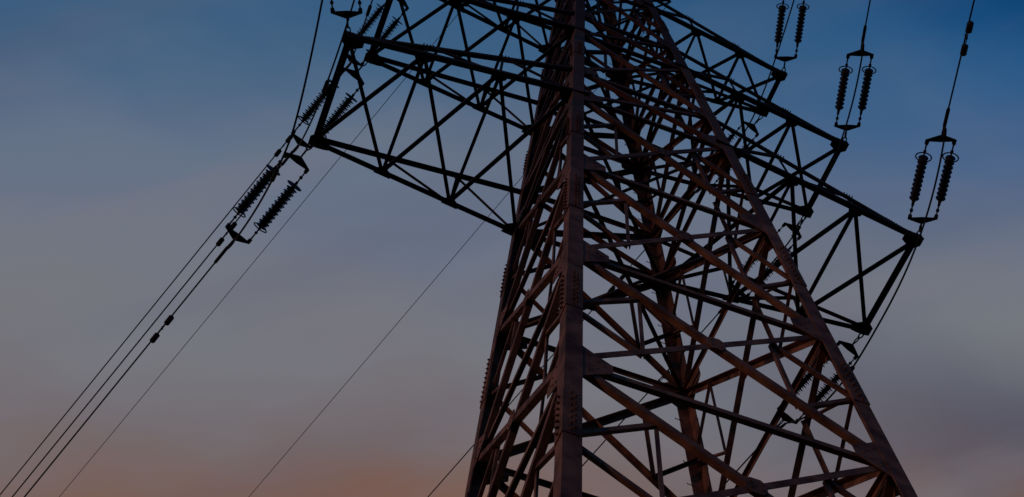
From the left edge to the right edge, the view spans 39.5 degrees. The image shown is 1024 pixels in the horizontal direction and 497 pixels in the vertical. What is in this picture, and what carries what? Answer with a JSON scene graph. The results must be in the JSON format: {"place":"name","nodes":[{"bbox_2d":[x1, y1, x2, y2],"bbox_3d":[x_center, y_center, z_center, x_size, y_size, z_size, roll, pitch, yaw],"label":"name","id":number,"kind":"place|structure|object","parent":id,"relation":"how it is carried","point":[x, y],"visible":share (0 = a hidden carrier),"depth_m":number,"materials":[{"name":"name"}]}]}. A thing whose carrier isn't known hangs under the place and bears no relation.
{"place":"outdoors","nodes":[
{"label":"outdoors","id":0,"kind":"place"},
{"bbox_2d":[0,0,1023,496],"label":"sky","id":1,"kind":"structure","parent":0,"point":[130,130],"materials":[{"name":"blue"}]},
{"bbox_3d":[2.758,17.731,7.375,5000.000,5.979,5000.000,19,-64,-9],"label":"ground","id":2,"kind":"structure","parent":0,"visible":0},
{"bbox_2d":[308,0,923,496],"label":"transmission tower","id":3,"kind":"structure","parent":2,"relation":"on","point":[570,300],"depth_m":41.11,"materials":[{"name":"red metal"}]},
{"bbox_2d":[59,5,466,496],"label":"earth wire","id":4,"kind":"object","parent":3,"relation":"attached to","point":[248,268],"visible":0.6,"depth_m":68.64,"materials":[{"name":"metal"}]},
{"bbox_2d":[214,140,314,263],"bbox_3d":[-7.751,-1.434,44.621,1.357,1.190,5.028,37,-68,-17],"label":"insulator string","id":5,"kind":"object","parent":3,"relation":"attached to","point":[274,209],"visible":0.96,"depth_m":44.57,"materials":[{"name":"brown ceramic"}]},
{"bbox_2d":[24,263,214,496],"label":"power line","id":6,"kind":"object","parent":5,"relation":"attached to","point":[167,322],"visible":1,"depth_m":45.66,"materials":[{"name":"metal"}]},
{"bbox_2d":[233,0,322,241],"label":"jumper cable","id":7,"kind":"object","parent":5,"relation":"hanging from","point":[274,175],"visible":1,"depth_m":39.81,"materials":[{"name":"metal"}]},
{"bbox_2d":[281,57,369,165],"bbox_3d":[-6.720,-4.909,51.300,1.357,1.190,5.028,37,-68,-17],"label":"insulator string","id":8,"kind":"object","parent":3,"relation":"attached to","point":[335,116],"visible":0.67,"depth_m":51.25,"materials":[{"name":"brown ceramic"}]},
{"bbox_2d":[12,165,281,496],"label":"power line","id":9,"kind":"object","parent":8,"relation":"attached to","point":[220,241],"visible":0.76,"depth_m":53.02,"materials":[{"name":"metal"}]},
{"bbox_2d":[298,0,354,146],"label":"jumper cable","id":10,"kind":"object","parent":8,"relation":"hanging from","point":[325,86],"visible":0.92,"depth_m":47.35,"materials":[{"name":"metal"}]},
{"bbox_2d":[330,0,362,40],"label":"insulator string","id":11,"kind":"object","parent":3,"relation":"attached to","point":[346,14],"visible":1,"depth_m":42.15,"materials":[{"name":"black metal"}]},
{"bbox_2d":[341,0,408,75],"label":"insulator string","id":12,"kind":"object","parent":3,"relation":"attached to","point":[378,11],"visible":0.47,"depth_m":58.07,"materials":[{"name":"brown ceramic"}]},
{"bbox_2d":[0,127,298,494],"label":"power line","id":13,"kind":"object","parent":12,"relation":"attached to","point":[277,152],"visible":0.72,"depth_m":60.51,"materials":[{"name":"metal"}]},
{"bbox_2d":[350,0,372,63],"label":"jumper cable","id":14,"kind":"object","parent":12,"relation":"hanging from","point":[368,10],"visible":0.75,"depth_m":54.93,"materials":[{"name":"metal"}]},
{"bbox_2d":[250,7,665,494],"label":"earth wire","id":15,"kind":"object","parent":3,"relation":"attached to","point":[397,323],"visible":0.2,"depth_m":69.63,"materials":[{"name":"metal"}]},
{"bbox_2d":[689,112,765,200],"bbox_3d":[9.055,-3.822,60.519,1.357,1.190,5.028,37,-68,-17],"label":"insulator string","id":16,"kind":"object","parent":3,"relation":"attached to","point":[752,127],"visible":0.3,"depth_m":60.30,"materials":[{"name":"brown ceramic"}]},
{"bbox_2d":[428,207,681,496],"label":"power line","id":17,"kind":"object","parent":16,"relation":"attached to","point":[622,276],"visible":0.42,"depth_m":62.41,"materials":[{"name":"metal"}]},
{"bbox_2d":[734,0,794,146],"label":"jumper cable","id":18,"kind":"object","parent":16,"relation":"hanging from","point":[738,141],"visible":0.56,"depth_m":56.10,"materials":[{"name":"metal"}]},
{"bbox_2d":[718,213,809,313],"bbox_3d":[9.515,0.579,53.881,1.357,1.190,5.028,37,-68,-17],"label":"insulator string","id":19,"kind":"object","parent":3,"relation":"attached to","point":[789,226],"visible":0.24,"depth_m":53.79,"materials":[{"name":"brown ceramic"}]},
{"bbox_2d":[582,314,717,466],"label":"power line","id":20,"kind":"object","parent":19,"relation":"attached to","point":[662,377],"visible":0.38,"depth_m":54.94,"materials":[{"name":"metal"}]},
{"bbox_2d":[774,0,808,76],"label":"insulator string","id":21,"kind":"object","parent":3,"relation":"attached to","point":[780,25],"visible":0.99,"depth_m":57.85,"materials":[{"name":"brown ceramic"}]},
{"bbox_2d":[777,330,868,427],"bbox_3d":[10.096,4.598,47.459,1.357,1.190,5.028,37,-68,-17],"label":"insulator string","id":22,"kind":"object","parent":3,"relation":"attached to","point":[849,347],"visible":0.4,"depth_m":47.37,"materials":[{"name":"brown ceramic"}]},
{"bbox_2d":[726,450,754,482],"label":"power line","id":23,"kind":"object","parent":22,"relation":"attached to","point":[744,462],"visible":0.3,"depth_m":48.03,"materials":[{"name":"metal"}]},
{"bbox_2d":[785,141,944,423],"bbox_3d":[10.927,1.890,43.888,0.245,2.749,10.980,19,-64,-9],"label":"jumper cable","id":24,"kind":"object","parent":22,"relation":"hanging from","point":[881,319],"visible":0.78,"depth_m":42.29,"materials":[{"name":"metal"}]},
{"bbox_2d":[834,25,876,147],"bbox_3d":[12.102,-5.688,50.572,1.326,1.190,5.018,4,-62,-1],"label":"insulator string","id":25,"kind":"object","parent":3,"relation":"attached to","point":[866,83],"visible":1,"depth_m":50.49,"materials":[{"name":"brown ceramic"}]},
{"bbox_2d":[739,54,862,295],"bbox_3d":[10.616,-2.150,51.287,0.660,1.008,10.325,19,-64,-9],"label":"jumper cable","id":26,"kind":"object","parent":25,"relation":"hanging from","point":[798,228],"visible":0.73,"depth_m":50.23,"materials":[{"name":"metal"}]},
{"bbox_2d":[865,0,870,24],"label":"power line","id":27,"kind":"object","parent":25,"relation":"attached to","point":[868,12],"visible":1,"depth_m":48.61,"materials":[{"name":"metal"}]},
{"bbox_2d":[907,108,958,235],"bbox_3d":[12.905,-2.192,43.873,1.326,1.190,5.018,4,-62,-1],"label":"insulator string","id":28,"kind":"object","parent":3,"relation":"attached to","point":[922,161],"visible":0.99,"depth_m":43.76,"materials":[{"name":"brown ceramic"}]},
{"bbox_2d":[948,0,974,107],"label":"power line","id":29,"kind":"object","parent":28,"relation":"attached to","point":[968,30],"visible":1,"depth_m":40.67,"materials":[{"name":"metal"}]}
]}

